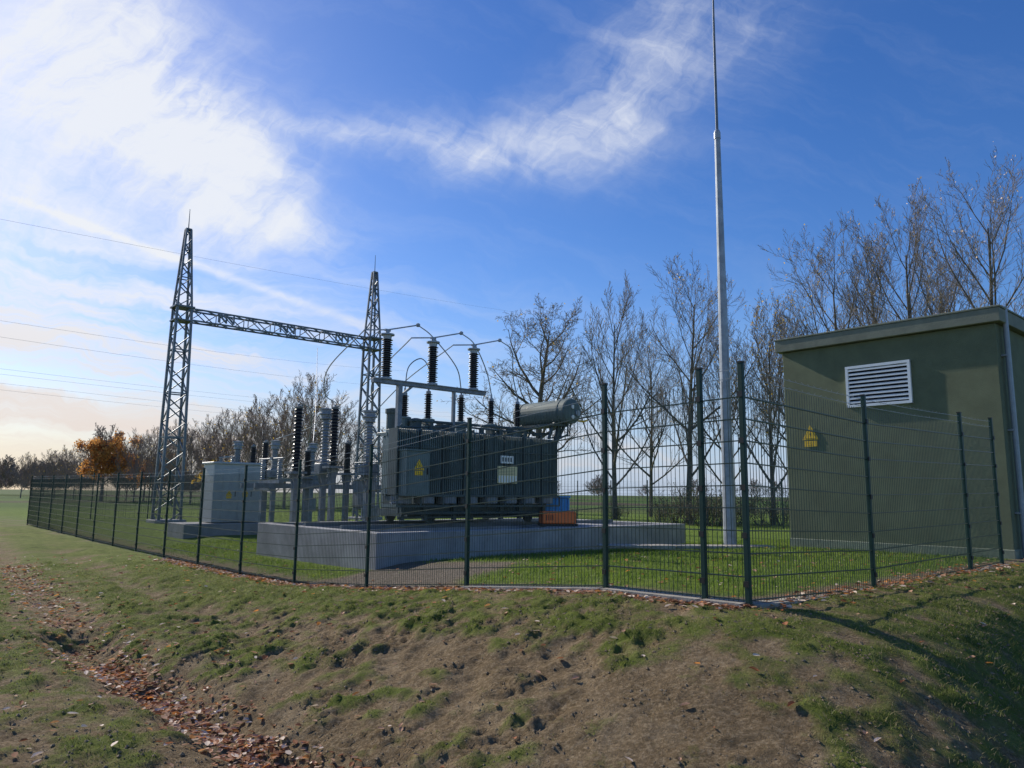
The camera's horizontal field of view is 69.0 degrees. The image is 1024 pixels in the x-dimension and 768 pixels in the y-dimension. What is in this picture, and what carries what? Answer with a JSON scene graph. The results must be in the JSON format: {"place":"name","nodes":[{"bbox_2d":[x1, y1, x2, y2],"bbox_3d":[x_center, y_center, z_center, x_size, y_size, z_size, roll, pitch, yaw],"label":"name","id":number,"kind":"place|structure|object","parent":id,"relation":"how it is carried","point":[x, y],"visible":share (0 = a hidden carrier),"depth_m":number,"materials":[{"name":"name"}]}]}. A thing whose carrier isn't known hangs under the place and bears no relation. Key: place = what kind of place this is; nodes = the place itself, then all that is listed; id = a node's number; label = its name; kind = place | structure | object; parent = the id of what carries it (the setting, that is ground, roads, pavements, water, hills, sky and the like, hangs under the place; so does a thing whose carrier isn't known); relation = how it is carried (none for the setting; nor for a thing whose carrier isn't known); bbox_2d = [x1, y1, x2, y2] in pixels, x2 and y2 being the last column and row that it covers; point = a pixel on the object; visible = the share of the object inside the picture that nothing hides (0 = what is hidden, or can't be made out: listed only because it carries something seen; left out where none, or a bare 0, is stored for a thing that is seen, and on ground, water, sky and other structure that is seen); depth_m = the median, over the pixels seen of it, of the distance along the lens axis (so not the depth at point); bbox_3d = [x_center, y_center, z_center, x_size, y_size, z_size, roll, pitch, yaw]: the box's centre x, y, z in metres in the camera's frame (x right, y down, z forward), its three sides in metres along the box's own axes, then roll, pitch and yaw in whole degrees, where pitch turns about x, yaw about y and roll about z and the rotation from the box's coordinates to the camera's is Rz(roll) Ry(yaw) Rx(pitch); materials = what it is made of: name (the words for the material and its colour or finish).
{"place":"outdoors","nodes":[
{"label":"outdoors","id":0,"kind":"place"},
{"bbox_2d":[3,383,355,420],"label":"power line","id":1,"kind":"object","parent":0,"point":[126,397],"visible":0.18,"depth_m":68.80,"materials":[{"name":"metal"}]},
{"bbox_2d":[6,390,375,426],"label":"power line","id":2,"kind":"object","parent":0,"point":[117,402],"visible":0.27,"depth_m":67.84,"materials":[{"name":"metal"}]},
{"bbox_2d":[6,369,444,412],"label":"power line","id":3,"kind":"object","parent":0,"point":[161,387],"visible":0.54,"depth_m":72.48,"materials":[{"name":"metal"}]},
{"bbox_2d":[3,374,448,416],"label":"power line","id":4,"kind":"object","parent":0,"point":[154,391],"visible":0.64,"depth_m":71.39,"materials":[{"name":"metal"}]},
{"bbox_2d":[2,219,547,316],"bbox_3d":[-14.886,-11.053,83.993,0.014,14.415,96.610,-3,-9,25],"label":"power line","id":5,"kind":"object","parent":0,"point":[237,264],"visible":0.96,"depth_m":63.84,"materials":[{"name":"metal"}]},
{"bbox_2d":[0,489,1023,767],"bbox_3d":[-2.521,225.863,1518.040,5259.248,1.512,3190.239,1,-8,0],"label":"ground","id":6,"kind":"structure","parent":0,"point":[758,727],"depth_m":5.89,"materials":[{"name":"green plant"}]},
{"bbox_2d":[6,452,42,497],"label":"deciduous tree","id":7,"kind":"object","parent":6,"relation":"on","point":[29,468],"visible":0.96,"depth_m":115.16,"materials":[{"name":"brown plant"}]},
{"bbox_2d":[20,454,45,491],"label":"deciduous tree","id":8,"kind":"object","parent":6,"relation":"on","point":[36,459],"visible":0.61,"depth_m":117.07,"materials":[{"name":"brown plant"}]},
{"bbox_2d":[29,449,60,498],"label":"deciduous tree","id":9,"kind":"object","parent":6,"relation":"on","point":[48,462],"visible":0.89,"depth_m":109.32,"materials":[{"name":"brown plant"}]},
{"bbox_2d":[28,450,72,496],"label":"deciduous tree","id":10,"kind":"object","parent":6,"relation":"on","point":[53,467],"visible":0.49,"depth_m":111.13,"materials":[{"name":"brown plant"}]},
{"bbox_2d":[51,445,79,485],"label":"deciduous tree","id":11,"kind":"object","parent":6,"relation":"on","point":[71,465],"visible":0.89,"depth_m":103.09,"materials":[{"name":"brown plant"}]},
{"bbox_2d":[63,450,88,498],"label":"deciduous tree","id":12,"kind":"object","parent":6,"relation":"on","point":[75,471],"visible":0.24,"depth_m":115.14,"materials":[{"name":"brown plant"}]},
{"bbox_2d":[63,450,96,497],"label":"deciduous tree","id":13,"kind":"object","parent":6,"relation":"on","point":[80,459],"visible":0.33,"depth_m":100.69,"materials":[{"name":"brown plant"}]},
{"bbox_2d":[72,424,142,501],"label":"autumn tree","id":14,"kind":"object","parent":6,"relation":"on","point":[102,452],"visible":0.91,"depth_m":88.51,"materials":[{"name":"orange plant"}]},
{"bbox_2d":[101,441,139,499],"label":"deciduous tree","id":15,"kind":"object","parent":6,"relation":"on","point":[119,472],"visible":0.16,"depth_m":95.07,"materials":[{"name":"brown plant"}]},
{"bbox_2d":[115,442,142,498],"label":"deciduous tree","id":16,"kind":"object","parent":6,"relation":"on","point":[127,474],"visible":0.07,"depth_m":99.16,"materials":[{"name":"brown plant"}]},
{"bbox_2d":[115,428,158,501],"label":"deciduous tree","id":17,"kind":"object","parent":6,"relation":"on","point":[130,459],"visible":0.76,"depth_m":87.30,"materials":[{"name":"brown plant"}]},
{"bbox_2d":[125,454,171,496],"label":"autumn tree","id":18,"kind":"object","parent":6,"relation":"on","point":[144,477],"visible":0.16,"depth_m":94.66,"materials":[{"name":"orange plant"}]},
{"bbox_2d":[126,434,172,498],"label":"deciduous tree","id":19,"kind":"object","parent":6,"relation":"on","point":[149,446],"visible":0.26,"depth_m":93.15,"materials":[{"name":"brown plant"}]},
{"bbox_2d":[131,425,180,501],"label":"deciduous tree","id":20,"kind":"object","parent":6,"relation":"on","point":[151,456],"visible":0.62,"depth_m":83.49,"materials":[{"name":"brown plant"}]},
{"bbox_2d":[144,435,174,486],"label":"deciduous tree","id":21,"kind":"object","parent":6,"relation":"on","point":[160,464],"visible":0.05,"depth_m":91.02,"materials":[{"name":"brown plant"}]},
{"bbox_2d":[148,419,196,503],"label":"deciduous tree","id":22,"kind":"object","parent":6,"relation":"on","point":[167,450],"visible":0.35,"depth_m":79.19,"materials":[{"name":"brown plant"}]},
{"bbox_2d":[167,435,202,486],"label":"deciduous tree","id":23,"kind":"object","parent":6,"relation":"on","point":[188,460],"visible":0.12,"depth_m":87.36,"materials":[{"name":"brown plant"}]},
{"bbox_2d":[167,420,213,503],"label":"deciduous tree","id":24,"kind":"object","parent":6,"relation":"on","point":[190,442],"visible":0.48,"depth_m":77.45,"materials":[{"name":"brown plant"}]},
{"bbox_2d":[185,431,219,484],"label":"deciduous tree","id":25,"kind":"object","parent":6,"relation":"on","point":[200,454],"visible":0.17,"depth_m":83.36,"materials":[{"name":"brown plant"}]},
{"bbox_2d":[187,413,234,474],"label":"deciduous tree","id":26,"kind":"object","parent":6,"relation":"on","point":[206,434],"visible":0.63,"depth_m":73.40,"materials":[{"name":"brown plant"}]},
{"bbox_2d":[191,452,230,483],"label":"autumn tree","id":27,"kind":"object","parent":6,"relation":"on","point":[208,459],"visible":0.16,"depth_m":67.40,"materials":[{"name":"brown plant"}]},
{"bbox_2d":[190,426,240,469],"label":"deciduous tree","id":28,"kind":"object","parent":6,"relation":"on","point":[213,446],"visible":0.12,"depth_m":81.92,"materials":[{"name":"brown plant"}]},
{"bbox_2d":[167,461,270,538],"bbox_3d":[-9.454,3.828,24.427,2.900,2.500,1.600,8,-11,-41],"label":"service cabinet","id":29,"kind":"object","parent":6,"relation":"on","point":[212,467],"visible":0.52,"depth_m":24.05,"materials":[{"name":"metal"}]},
{"bbox_2d":[191,407,255,461],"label":"deciduous tree","id":30,"kind":"object","parent":6,"relation":"on","point":[223,430],"visible":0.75,"depth_m":69.81,"materials":[{"name":"brown plant"}]},
{"bbox_2d":[232,441,243,461],"bbox_3d":[-10.649,3.957,28.720,0.520,3.518,0.540,8,-11,-41],"label":"current transformer","id":31,"kind":"object","parent":6,"relation":"on","point":[237,445],"visible":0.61,"depth_m":28.81,"materials":[{"name":"metal"}]},
{"bbox_2d":[222,422,259,462],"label":"deciduous tree","id":32,"kind":"object","parent":6,"relation":"on","point":[238,440],"visible":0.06,"depth_m":79.60,"materials":[{"name":"brown plant"}]},
{"bbox_2d":[224,399,273,466],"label":"deciduous tree","id":33,"kind":"object","parent":6,"relation":"on","point":[244,436],"visible":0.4,"depth_m":67.51,"materials":[{"name":"brown plant"}]},
{"bbox_2d":[249,444,256,462],"bbox_3d":[-9.875,3.966,28.208,0.440,3.369,0.440,8,-11,-41],"label":"post insulator","id":34,"kind":"object","parent":6,"relation":"on","point":[253,451],"visible":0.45,"depth_m":28.32,"materials":[{"name":"ceramic"}]},
{"bbox_2d":[201,456,315,510],"bbox_3d":[-9.646,4.342,29.164,4.600,2.909,1.600,8,-11,-41],"label":"disconnector switch","id":35,"kind":"object","parent":6,"relation":"on","point":[285,480],"visible":0.09,"depth_m":29.19,"materials":[{"name":"metal"}]},
{"bbox_2d":[240,421,278,467],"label":"deciduous tree","id":36,"kind":"object","parent":6,"relation":"on","point":[258,442],"visible":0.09,"depth_m":75.83,"materials":[{"name":"brown plant"}]},
{"bbox_2d":[232,392,290,475],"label":"deciduous tree","id":37,"kind":"object","parent":6,"relation":"on","point":[266,412],"visible":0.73,"depth_m":65.90,"materials":[{"name":"brown plant"}]},
{"bbox_2d":[146,213,382,522],"bbox_3d":[-11.284,-0.340,36.661,11.150,14.650,1.300,8,-11,-41],"label":"line gantry","id":38,"kind":"object","parent":6,"relation":"on","point":[192,309],"visible":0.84,"depth_m":34.24,"materials":[{"name":"metal"}]},
{"bbox_2d":[5,321,398,370],"bbox_3d":[-25.967,-3.361,75.259,0.014,8.015,74.728,-2,-9,15],"label":"power line","id":39,"kind":"object","parent":38,"relation":"attached to","point":[177,346],"visible":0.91,"depth_m":62.31,"materials":[{"name":"metal"}]},
{"bbox_2d":[3,337,414,388],"bbox_3d":[-24.986,-1.530,79.034,0.014,7.315,82.971,-2,-9,15],"label":"power line","id":40,"kind":"object","parent":38,"relation":"attached to","point":[170,361],"visible":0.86,"depth_m":61.96,"materials":[{"name":"metal"}]},
{"bbox_2d":[313,347,317,441],"bbox_3d":[-8.584,0.136,32.673,0.061,5.425,10.055,3,-9,-15],"label":"overhead conductor","id":41,"kind":"object","parent":38,"relation":"attached to","point":[316,393],"visible":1,"depth_m":32.77,"materials":[{"name":"metal"}]},
{"bbox_2d":[261,440,268,479],"bbox_3d":[-8.592,3.615,25.735,0.440,3.371,0.440,8,-11,-41],"label":"post insulator","id":42,"kind":"object","parent":6,"relation":"on","point":[265,452],"visible":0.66,"depth_m":25.84,"materials":[{"name":"ceramic"}]},
{"bbox_2d":[267,440,282,521],"bbox_3d":[-8.881,3.845,27.729,0.520,3.490,0.540,8,-11,-41],"label":"current transformer","id":43,"kind":"object","parent":6,"relation":"on","point":[275,445],"visible":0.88,"depth_m":27.73,"materials":[{"name":"metal"}]},
{"bbox_2d":[255,415,304,491],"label":"deciduous tree","id":44,"kind":"object","parent":6,"relation":"on","point":[278,439],"visible":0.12,"depth_m":71.98,"materials":[{"name":"brown plant"}]},
{"bbox_2d":[244,382,322,508],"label":"deciduous tree","id":45,"kind":"object","parent":6,"relation":"on","point":[286,440],"visible":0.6,"depth_m":61.71,"materials":[{"name":"brown plant"}]},
{"bbox_2d":[284,404,306,521],"bbox_3d":[-5.738,2.480,19.741,0.440,3.918,0.440,8,-11,-41],"label":"post insulator","id":46,"kind":"object","parent":6,"relation":"on","point":[297,434],"visible":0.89,"depth_m":19.76,"materials":[{"name":"ceramic"}]},
{"bbox_2d":[272,406,329,471],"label":"deciduous tree","id":47,"kind":"object","parent":6,"relation":"on","point":[304,446],"visible":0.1,"depth_m":69.22,"materials":[{"name":"brown plant"}]},
{"bbox_2d":[260,371,355,476],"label":"deciduous tree","id":48,"kind":"object","parent":6,"relation":"on","point":[311,406],"visible":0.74,"depth_m":60.25,"materials":[{"name":"brown plant"}]},
{"bbox_2d":[301,448,315,521],"bbox_3d":[-6.566,3.542,23.727,0.440,2.971,0.440,8,-11,-41],"label":"post insulator","id":49,"kind":"object","parent":6,"relation":"on","point":[307,455],"visible":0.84,"depth_m":23.71,"materials":[{"name":"metal"}]},
{"bbox_2d":[299,401,311,446],"bbox_3d":[-6.022,1.242,22.018,0.250,0.977,4.187,2,-9,-11],"label":"overhead conductor","id":50,"kind":"object","parent":49,"relation":"attached to","point":[311,421],"visible":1,"depth_m":22.06,"materials":[{"name":"metal"}]},
{"bbox_2d":[240,457,380,522],"bbox_3d":[-6.039,3.665,23.305,4.600,2.607,1.600,8,-11,-41],"label":"disconnector switch","id":51,"kind":"object","parent":6,"relation":"on","point":[269,484],"visible":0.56,"depth_m":22.42,"materials":[{"name":"metal"}]},
{"bbox_2d":[307,443,317,521],"bbox_3d":[-7.348,3.850,27.225,0.520,3.375,0.540,8,-11,-41],"label":"current transformer","id":52,"kind":"object","parent":6,"relation":"on","point":[313,447],"visible":0.32,"depth_m":27.21,"materials":[{"name":"metal"}]},
{"bbox_2d":[311,408,331,521],"bbox_3d":[-5.446,2.697,21.535,0.520,4.016,0.540,8,-11,-41],"label":"current transformer","id":53,"kind":"object","parent":6,"relation":"on","point":[325,414],"visible":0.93,"depth_m":21.53,"materials":[{"name":"metal"}]},
{"bbox_2d":[276,407,326,438],"bbox_3d":[-7.111,1.383,24.925,0.115,0.528,7.173,5,-10,-28],"label":"overhead conductor","id":54,"kind":"object","parent":53,"relation":"attached to","point":[302,430],"visible":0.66,"depth_m":24.12,"materials":[{"name":"metal"}]},
{"bbox_2d":[289,399,355,491],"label":"deciduous tree","id":55,"kind":"object","parent":6,"relation":"on","point":[328,434],"visible":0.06,"depth_m":65.76,"materials":[{"name":"brown plant"}]},
{"bbox_2d":[322,405,341,521],"bbox_3d":[-5.097,2.617,21.137,0.440,4.068,0.440,8,-11,-41],"label":"post insulator","id":56,"kind":"object","parent":6,"relation":"on","point":[334,426],"visible":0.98,"depth_m":21.14,"materials":[{"name":"ceramic"}]},
{"bbox_2d":[302,395,364,481],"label":"deciduous tree","id":57,"kind":"object","parent":6,"relation":"on","point":[345,433],"visible":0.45,"depth_m":61.88,"materials":[{"name":"brown plant"}]},
{"bbox_2d":[338,440,353,520],"bbox_3d":[-5.072,3.311,22.753,0.440,3.169,0.440,8,-11,-41],"label":"post insulator","id":58,"kind":"object","parent":6,"relation":"on","point":[347,446],"visible":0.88,"depth_m":22.75,"materials":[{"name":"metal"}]},
{"bbox_2d":[337,417,382,508],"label":"deciduous tree","id":59,"kind":"object","parent":6,"relation":"on","point":[351,455],"visible":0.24,"depth_m":63.88,"materials":[{"name":"brown plant"}]},
{"bbox_2d":[351,478,377,520],"bbox_3d":[-4.440,3.765,22.282,0.680,1.850,0.430,8,-11,-41],"label":"marshalling box","id":60,"kind":"object","parent":6,"relation":"on","point":[359,495],"visible":0.34,"depth_m":22.13,"materials":[{"name":"metal"}]},
{"bbox_2d":[355,411,379,520],"bbox_3d":[-3.974,2.653,20.533,0.520,3.853,0.540,8,-11,-41],"label":"current transformer","id":61,"kind":"object","parent":6,"relation":"on","point":[369,417],"visible":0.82,"depth_m":20.55,"materials":[{"name":"metal"}]},
{"bbox_2d":[358,428,385,480],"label":"deciduous tree","id":62,"kind":"object","parent":6,"relation":"on","point":[382,429],"visible":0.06,"depth_m":65.80,"materials":[{"name":"brown plant"}]},
{"bbox_2d":[0,454,784,496],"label":"distant wood","id":63,"kind":"object","parent":6,"relation":"on","point":[5,469],"visible":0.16,"depth_m":161.45,"materials":[{"name":"plant"}]},
{"bbox_2d":[27,473,789,528],"bbox_3d":[0.071,4.480,27.646,25.063,3.204,37.558,8,-11,-41],"label":"security fence","id":64,"kind":"object","parent":6,"relation":"on","point":[619,501],"visible":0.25,"depth_m":36.88,"materials":[{"name":"metal"}]},
{"bbox_2d":[256,518,684,569],"bbox_3d":[-0.732,4.228,19.012,9.600,1.475,5.500,8,-11,-41],"label":"transformer basin","id":65,"kind":"object","parent":6,"relation":"on","point":[539,540],"visible":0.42,"depth_m":16.28,"materials":[{"name":"concrete"}]},
{"bbox_2d":[365,323,586,523],"bbox_3d":[-1.259,1.101,18.564,5.890,4.600,3.160,8,-11,-41],"label":"power transformer","id":66,"kind":"object","parent":65,"relation":"on","point":[401,424],"visible":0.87,"depth_m":17.46,"materials":[{"name":"grey paint"}]},
{"bbox_2d":[324,329,364,402],"bbox_3d":[-4.481,-0.361,19.026,0.623,1.107,5.155,4,-9,-19],"label":"overhead conductor","id":67,"kind":"object","parent":66,"relation":"attached to","point":[336,358],"visible":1,"depth_m":17.85,"materials":[{"name":"metal"}]},
{"bbox_2d":[370,337,411,409],"bbox_3d":[-3.301,-0.197,19.161,0.347,1.367,3.766,4,-9,-24],"label":"overhead conductor","id":68,"kind":"object","parent":66,"relation":"attached to","point":[382,367],"visible":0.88,"depth_m":18.98,"materials":[{"name":"metal"}]},
{"bbox_2d":[348,345,452,438],"bbox_3d":[-3.336,0.346,20.650,0.231,2.007,6.081,7,-10,-36],"label":"overhead conductor","id":69,"kind":"object","parent":66,"relation":"attached to","point":[395,390],"visible":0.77,"depth_m":20.17,"materials":[{"name":"metal"}]},
{"bbox_2d":[545,496,570,510],"bbox_3d":[1.110,3.260,19.310,0.720,0.715,0.560,2,-8,-7],"label":"storage crate","id":70,"kind":"object","parent":65,"relation":"on","point":[565,503],"visible":0.32,"depth_m":19.09,"materials":[{"name":"blue paint"}]},
{"bbox_2d":[538,509,577,525],"bbox_3d":[1.103,3.230,18.047,0.900,0.395,0.460,2,-8,-7],"label":"crate","id":71,"kind":"object","parent":65,"relation":"on","point":[547,519],"visible":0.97,"depth_m":17.84,"materials":[{"name":"orange paint"}]},
{"bbox_2d":[0,547,1023,767],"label":"fallen leaves","id":72,"kind":"object","parent":6,"relation":"on","point":[173,721],"visible":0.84,"depth_m":7.24,"materials":[{"name":"beige plant"}]},
{"bbox_2d":[0,576,1023,767],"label":"soil clods","id":73,"kind":"object","parent":6,"relation":"on","point":[595,714],"visible":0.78,"depth_m":5.54,"materials":[{"name":"brown soil"}]},
{"bbox_2d":[27,360,1009,608],"bbox_3d":[-7.248,3.629,22.203,6.938,3.295,36.222,8,-11,-41],"label":"security fence","id":74,"kind":"object","parent":6,"relation":"on","point":[742,440],"visible":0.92,"depth_m":9.12,"materials":[{"name":"metal"}]},
{"bbox_2d":[437,293,621,514],"bbox_3d":[0.698,1.473,50.105,12.494,15.160,9.525,-3,-9,26],"label":"deciduous tree","id":75,"kind":"object","parent":6,"relation":"on","point":[542,380],"visible":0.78,"depth_m":48.85,"materials":[{"name":"brown plant"}]},
{"bbox_2d":[120,538,1012,597],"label":"lawn grass","id":76,"kind":"structure","parent":6,"relation":"on","point":[653,553],"depth_m":11.67,"materials":[{"name":"green plant"}]},
{"bbox_2d":[535,271,690,518],"bbox_3d":[5.802,0.859,44.277,9.256,14.743,7.682,1,-8,0],"label":"deciduous tree","id":77,"kind":"object","parent":6,"relation":"on","point":[612,415],"visible":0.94,"depth_m":44.11,"materials":[{"name":"brown plant"}]},
{"bbox_2d":[597,499,630,519],"bbox_3d":[5.887,7.265,43.354,1.970,1.314,2.047,-4,-10,29],"label":"hedge bush","id":78,"kind":"object","parent":6,"relation":"on","point":[618,512],"visible":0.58,"depth_m":43.23,"materials":[{"name":"green plant"}]},
{"bbox_2d":[588,325,720,516],"bbox_3d":[9.552,2.458,50.157,9.911,13.292,7.347,-7,-12,43],"label":"deciduous tree","id":79,"kind":"object","parent":6,"relation":"on","point":[651,449],"visible":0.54,"depth_m":49.84,"materials":[{"name":"brown plant"}]},
{"bbox_2d":[644,494,677,522],"bbox_3d":[7.883,6.556,39.233,2.364,1.576,2.456,6,-10,-32],"label":"hedge bush","id":80,"kind":"object","parent":6,"relation":"on","point":[665,516],"visible":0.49,"depth_m":39.46,"materials":[{"name":"green plant"}]},
{"bbox_2d":[642,483,720,523],"bbox_3d":[8.818,5.929,37.381,3.684,2.365,3.547,3,-9,-17],"label":"hedge bush","id":81,"kind":"object","parent":6,"relation":"on","point":[671,517],"visible":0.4,"depth_m":37.41,"materials":[{"name":"green plant"}]},
{"bbox_2d":[599,251,785,521],"bbox_3d":[9.643,0.056,41.284,7.129,15.549,9.959,6,-10,-35],"label":"deciduous tree","id":82,"kind":"object","parent":6,"relation":"on","point":[688,459],"visible":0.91,"depth_m":41.37,"materials":[{"name":"brown plant"}]},
{"bbox_2d":[659,478,741,525],"bbox_3d":[8.862,5.483,35.187,3.941,2.627,4.093,6,-10,-32],"label":"hedge bush","id":83,"kind":"object","parent":6,"relation":"on","point":[694,518],"visible":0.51,"depth_m":35.48,"materials":[{"name":"green plant"}]},
{"bbox_2d":[685,487,750,525],"bbox_3d":[9.666,5.734,35.226,3.152,2.102,3.275,9,-12,-44],"label":"hedge bush","id":84,"kind":"object","parent":6,"relation":"on","point":[718,511],"visible":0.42,"depth_m":35.38,"materials":[{"name":"green plant"}]},
{"bbox_2d":[660,316,784,483],"bbox_3d":[13.853,1.960,47.307,8.515,13.563,7.067,0,-8,2],"label":"deciduous tree","id":85,"kind":"object","parent":6,"relation":"on","point":[708,375],"visible":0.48,"depth_m":47.41,"materials":[{"name":"brown plant"}]},
{"bbox_2d":[712,0,735,544],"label":"lightning mast","id":86,"kind":"object","parent":6,"relation":"on","point":[723,330],"visible":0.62,"depth_m":15.93,"materials":[{"name":"metal"}]},
{"bbox_2d":[709,484,763,524],"bbox_3d":[11.587,6.022,37.817,3.547,2.365,3.684,1,-8,-1],"label":"hedge bush","id":87,"kind":"object","parent":6,"relation":"on","point":[740,520],"visible":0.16,"depth_m":37.05,"materials":[{"name":"green plant"}]},
{"bbox_2d":[703,288,804,524],"bbox_3d":[13.483,1.097,38.491,5.080,12.746,5.710,6,-10,-31],"label":"deciduous tree","id":88,"kind":"object","parent":6,"relation":"on","point":[771,350],"visible":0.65,"depth_m":38.33,"materials":[{"name":"brown plant"}]},
{"bbox_2d":[737,481,789,525],"bbox_3d":[12.692,5.896,36.867,3.684,2.365,3.547,-2,-9,14],"label":"hedge bush","id":89,"kind":"object","parent":6,"relation":"on","point":[774,512],"visible":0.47,"depth_m":36.31,"materials":[{"name":"green plant"}]},
{"bbox_2d":[733,312,820,472],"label":"deciduous tree","id":90,"kind":"object","parent":6,"relation":"on","point":[773,396],"visible":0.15,"depth_m":46.57,"materials":[{"name":"brown plant"}]},
{"bbox_2d":[710,214,943,433],"bbox_3d":[16.090,-0.634,36.537,11.660,15.638,8.643,-5,-10,33],"label":"deciduous tree","id":91,"kind":"object","parent":6,"relation":"on","point":[814,292],"visible":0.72,"depth_m":36.78,"materials":[{"name":"brown plant"}]},
{"bbox_2d":[792,228,953,335],"bbox_3d":[20.401,-0.475,40.888,11.239,16.691,8.183,-1,-9,10],"label":"deciduous tree","id":92,"kind":"object","parent":6,"relation":"on","point":[877,280],"visible":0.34,"depth_m":40.97,"materials":[{"name":"brown plant"}]},
{"bbox_2d":[774,304,1023,558],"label":"switchgear building","id":93,"kind":"structure","parent":6,"relation":"on","point":[967,363],"depth_m":13.74,"materials":[{"name":"paint"}]},
{"bbox_2d":[778,176,1022,336],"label":"deciduous tree","id":94,"kind":"object","parent":6,"relation":"on","point":[908,290],"visible":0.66,"depth_m":34.83,"materials":[{"name":"brown plant"}]},
{"bbox_2d":[832,237,1023,328],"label":"deciduous tree","id":95,"kind":"object","parent":6,"relation":"on","point":[930,272],"visible":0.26,"depth_m":40.54,"materials":[{"name":"brown plant"}]},
{"bbox_2d":[844,141,1023,328],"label":"deciduous tree","id":96,"kind":"object","parent":6,"relation":"on","point":[990,273],"visible":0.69,"depth_m":32.64,"materials":[{"name":"brown plant"}]},
{"bbox_2d":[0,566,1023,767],"bbox_3d":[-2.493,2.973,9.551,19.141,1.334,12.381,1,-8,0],"label":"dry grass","id":97,"kind":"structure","parent":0,"point":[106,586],"depth_m":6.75,"materials":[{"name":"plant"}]},
{"bbox_2d":[0,0,1023,496],"label":"sky","id":98,"kind":"structure","parent":0,"point":[497,155],"materials":[{"name":"blue"}]},
{"bbox_2d":[597,544,775,548],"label":"path","id":99,"kind":"structure","parent":0,"point":[688,546],"depth_m":14.70,"materials":[{"name":"concrete"}]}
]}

